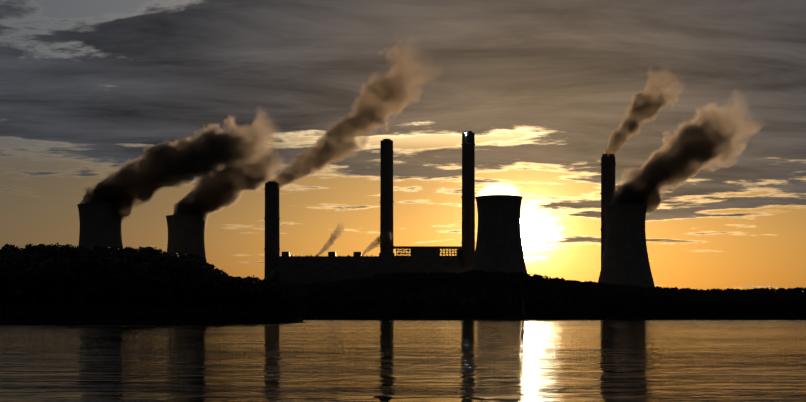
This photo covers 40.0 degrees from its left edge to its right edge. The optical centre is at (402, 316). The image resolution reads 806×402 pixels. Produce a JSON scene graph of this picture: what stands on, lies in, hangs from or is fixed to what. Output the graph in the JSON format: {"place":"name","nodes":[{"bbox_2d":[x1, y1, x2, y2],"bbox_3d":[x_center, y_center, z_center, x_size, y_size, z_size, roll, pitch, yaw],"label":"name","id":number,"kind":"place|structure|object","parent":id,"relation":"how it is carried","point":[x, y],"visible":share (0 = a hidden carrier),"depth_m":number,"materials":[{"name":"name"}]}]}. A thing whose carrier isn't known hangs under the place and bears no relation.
{"place":"outdoors","nodes":[
{"label":"outdoors","id":0,"kind":"place"},
{"bbox_2d":[263,246,471,285],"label":"building","id":1,"kind":"structure","parent":0,"point":[306,269],"depth_m":2015.06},
{"bbox_2d":[0,319,805,401],"bbox_3d":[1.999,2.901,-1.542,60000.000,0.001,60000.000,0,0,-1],"label":"lake water","id":2,"kind":"structure","parent":0,"point":[541,360],"depth_m":71.13,"materials":[{"name":"brown liquid"}]},
{"bbox_2d":[520,282,527,337],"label":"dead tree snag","id":3,"kind":"object","parent":2,"relation":"in","point":[522,330],"visible":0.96,"depth_m":148.72,"materials":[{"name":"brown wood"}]},
{"bbox_2d":[0,282,805,321],"bbox_3d":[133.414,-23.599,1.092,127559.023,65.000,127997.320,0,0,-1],"label":"ground","id":4,"kind":"structure","parent":0,"point":[304,317],"depth_m":1032.76,"materials":[{"name":"black"}]},
{"bbox_2d":[77,203,122,250],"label":"cooling tower","id":5,"kind":"structure","parent":4,"relation":"on","point":[99,226],"depth_m":1829.14,"materials":[{"name":"concrete"}]},
{"bbox_2d":[0,242,302,321],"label":"wooded hill","id":6,"kind":"structure","parent":4,"relation":"on","point":[96,272],"depth_m":545.54,"materials":[{"name":"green plant"}]},
{"bbox_2d":[166,215,206,261],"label":"cooling tower","id":7,"kind":"structure","parent":4,"relation":"on","point":[186,234],"depth_m":2068.08,"materials":[{"name":"concrete"}]},
{"bbox_2d":[264,181,279,280],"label":"stack","id":8,"kind":"object","parent":4,"relation":"on","point":[272,230],"visible":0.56,"depth_m":2061.85,"materials":[{"name":"concrete"}]},
{"bbox_2d":[380,139,393,252],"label":"stack","id":9,"kind":"object","parent":4,"relation":"on","point":[386,185],"visible":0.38,"depth_m":2085.62,"materials":[{"name":"concrete"}]},
{"bbox_2d":[461,131,475,265],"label":"stack","id":10,"kind":"object","parent":4,"relation":"on","point":[468,242],"visible":0.73,"depth_m":1996.90,"materials":[{"name":"concrete"}]},
{"bbox_2d":[471,195,526,282],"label":"cooling tower","id":11,"kind":"structure","parent":4,"relation":"on","point":[498,248],"depth_m":1756.46,"materials":[{"name":"concrete"}]},
{"bbox_2d":[267,270,805,318],"bbox_3d":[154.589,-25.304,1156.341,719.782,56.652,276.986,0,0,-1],"label":"trees","id":12,"kind":"object","parent":4,"relation":"on","point":[596,293],"visible":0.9,"depth_m":1048.77,"materials":[{"name":"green plant"}]},
{"bbox_2d":[304,294,805,318],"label":"shoreline","id":13,"kind":"structure","parent":4,"relation":"on","point":[573,312],"depth_m":1028.57,"materials":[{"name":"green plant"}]},
{"bbox_2d":[600,154,615,265],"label":"stack","id":14,"kind":"object","parent":4,"relation":"on","point":[608,164],"visible":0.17,"depth_m":2056.31,"materials":[{"name":"concrete"}]},
{"bbox_2d":[598,204,654,287],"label":"cooling tower","id":15,"kind":"structure","parent":4,"relation":"on","point":[625,261],"depth_m":1929.59,"materials":[{"name":"concrete"}]},
{"bbox_2d":[0,0,805,289],"label":"sky","id":16,"kind":"structure","parent":0,"point":[155,110],"materials":[{"name":"grey"}]}
]}

